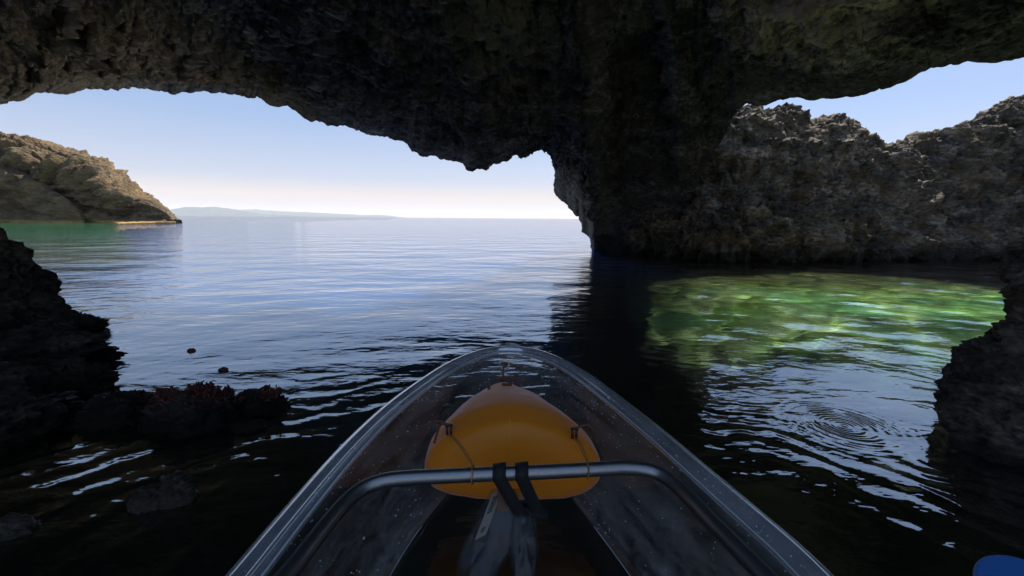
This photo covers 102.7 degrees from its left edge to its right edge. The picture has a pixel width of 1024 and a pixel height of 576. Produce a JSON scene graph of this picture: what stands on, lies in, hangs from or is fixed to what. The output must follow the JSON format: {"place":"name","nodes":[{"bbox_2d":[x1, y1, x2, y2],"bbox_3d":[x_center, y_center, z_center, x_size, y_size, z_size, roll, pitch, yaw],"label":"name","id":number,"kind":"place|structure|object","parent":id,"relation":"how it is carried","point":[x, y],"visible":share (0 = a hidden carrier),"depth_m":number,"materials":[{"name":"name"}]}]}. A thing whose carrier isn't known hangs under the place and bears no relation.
{"place":"outdoors","nodes":[
{"label":"outdoors","id":0,"kind":"place"},
{"bbox_2d":[0,356,122,401],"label":"shore rock","id":1,"kind":"object","parent":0,"point":[34,374],"visible":0.37,"depth_m":1.90,"materials":[{"name":"black stone"}]},
{"bbox_2d":[170,207,404,217],"bbox_3d":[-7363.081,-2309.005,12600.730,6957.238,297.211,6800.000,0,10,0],"label":"hills","id":2,"kind":"structure","parent":0,"point":[200,211],"depth_m":10614.49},
{"bbox_2d":[0,216,1023,575],"bbox_3d":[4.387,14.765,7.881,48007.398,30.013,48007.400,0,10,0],"label":"water","id":3,"kind":"structure","parent":0,"point":[796,400],"depth_m":2.08,"materials":[{"name":"blue liquid"}]},
{"bbox_2d":[0,512,41,540],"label":"shore rock","id":4,"kind":"object","parent":3,"relation":"on","point":[13,525],"visible":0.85,"depth_m":1.11,"materials":[{"name":"grey stone"}]},
{"bbox_2d":[0,228,71,329],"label":"shore rock","id":5,"kind":"object","parent":3,"relation":"on","point":[29,286],"visible":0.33,"depth_m":3.00,"materials":[{"name":"black stone"}]},
{"bbox_2d":[0,382,84,453],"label":"shore rock","id":6,"kind":"object","parent":3,"relation":"on","point":[28,416],"visible":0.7,"depth_m":1.61,"materials":[{"name":"black stone"}]},
{"bbox_2d":[0,328,128,363],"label":"shore rock","id":7,"kind":"object","parent":3,"relation":"on","point":[21,344],"visible":0.59,"depth_m":2.36,"materials":[{"name":"black stone"}]},
{"bbox_2d":[28,306,109,332],"bbox_3d":[-3.245,0.300,2.979,0.524,0.334,0.474,0,10,0],"label":"shore rock","id":8,"kind":"object","parent":3,"relation":"on","point":[89,322],"visible":0.45,"depth_m":2.94,"materials":[{"name":"black stone"}]},
{"bbox_2d":[47,361,119,394],"bbox_3d":[-2.099,0.475,2.001,0.263,0.260,0.248,0,10,0],"label":"shore rock","id":9,"kind":"object","parent":3,"relation":"on","point":[84,374],"visible":0.49,"depth_m":1.94,"materials":[{"name":"black stone"}]},
{"bbox_2d":[0,131,182,223],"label":"headland","id":10,"kind":"structure","parent":3,"relation":"on","point":[43,181],"depth_m":46.44,"materials":[{"name":"stone"}]},
{"bbox_2d":[68,389,153,431],"bbox_3d":[-1.683,0.557,1.758,0.385,0.239,0.265,0,10,0],"label":"shore rock","id":11,"kind":"object","parent":3,"relation":"on","point":[116,410],"visible":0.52,"depth_m":1.67,"materials":[{"name":"black stone"}]},
{"bbox_2d":[126,484,160,513],"bbox_3d":[-1.084,0.647,1.223,0.107,0.120,0.086,0,10,0],"label":"shore rock","id":12,"kind":"object","parent":3,"relation":"on","point":[143,499],"visible":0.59,"depth_m":1.20,"materials":[{"name":"grey stone"}]},
{"bbox_2d":[141,385,175,403],"bbox_3d":[-1.558,0.540,1.831,0.276,0.209,0.216,0,10,0],"label":"seaweed boulder","id":13,"kind":"object","parent":3,"relation":"on","point":[160,391],"visible":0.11,"depth_m":1.80,"materials":[{"name":"black stone"}]},
{"bbox_2d":[156,469,199,509],"bbox_3d":[-1.021,0.640,1.245,0.126,0.189,0.090,0,10,0],"label":"shore rock","id":14,"kind":"object","parent":3,"relation":"on","point":[176,489],"visible":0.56,"depth_m":1.22,"materials":[{"name":"grey stone"}]},
{"bbox_2d":[137,380,239,438],"bbox_3d":[-1.324,0.555,1.722,0.469,0.310,0.311,0,10,0],"label":"seaweed boulder","id":15,"kind":"object","parent":3,"relation":"on","point":[194,410],"visible":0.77,"depth_m":1.63,"materials":[{"name":"black stone"}]},
{"bbox_2d":[187,348,195,351],"bbox_3d":[-2.046,0.397,2.614,0.055,0.031,0.041,0,10,0],"label":"floating weed","id":16,"kind":"object","parent":3,"relation":"on","point":[191,349],"visible":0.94,"depth_m":2.60,"materials":[{"name":"brown plant"}]},
{"bbox_2d":[218,367,227,371],"bbox_3d":[-1.615,0.456,2.288,0.053,0.031,0.040,5,11,25],"label":"floating weed","id":17,"kind":"object","parent":3,"relation":"on","point":[221,369],"visible":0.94,"depth_m":2.28,"materials":[{"name":"brown plant"}]},
{"bbox_2d":[235,384,292,418],"bbox_3d":[-1.131,0.542,1.833,0.269,0.212,0.203,0,10,0],"label":"seaweed boulder","id":18,"kind":"object","parent":3,"relation":"on","point":[266,400],"visible":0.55,"depth_m":1.79,"materials":[{"name":"black stone"}]},
{"bbox_2d":[225,346,833,575],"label":"kayak","id":19,"kind":"object","parent":3,"relation":"on","point":[272,542],"visible":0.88,"depth_m":0.83,"materials":[{"name":"plastic"}]},
{"bbox_2d":[420,364,599,499],"bbox_3d":[0.000,0.444,1.130,0.438,0.265,0.588,-6,12,-33],"label":"buoyancy bag","id":20,"kind":"object","parent":19,"relation":"attached to","point":[507,423],"visible":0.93,"depth_m":1.08,"materials":[{"name":"yellow plastic"}]},
{"bbox_2d":[475,461,547,539],"bbox_3d":[-0.018,0.498,0.879,0.198,0.243,0.130,0,10,0],"label":"strap","id":21,"kind":"object","parent":19,"relation":"hanging from","point":[504,497],"visible":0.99,"depth_m":0.88,"materials":[{"name":"black fabric"}]},
{"bbox_2d":[933,249,1023,466],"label":"rock outcrop","id":22,"kind":"object","parent":3,"relation":"in","point":[979,398],"visible":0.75,"depth_m":1.64,"materials":[{"name":"grey stone"}]},
{"bbox_2d":[973,555,1023,575],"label":"paddle","id":23,"kind":"object","parent":3,"relation":"on","point":[997,565],"visible":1,"depth_m":0.56,"materials":[{"name":"blue plastic"}]},
{"bbox_2d":[0,0,1023,251],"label":"cave roof","id":24,"kind":"structure","parent":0,"point":[618,110],"depth_m":5.91,"materials":[{"name":"stone"}]},
{"bbox_2d":[0,57,1023,218],"label":"sky","id":25,"kind":"structure","parent":0,"point":[204,148],"materials":[{"name":"blue"}]},
{"bbox_2d":[614,94,1023,262],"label":"cave wall","id":26,"kind":"structure","parent":0,"point":[789,182],"depth_m":9.18,"materials":[{"name":"stone"}]}
]}

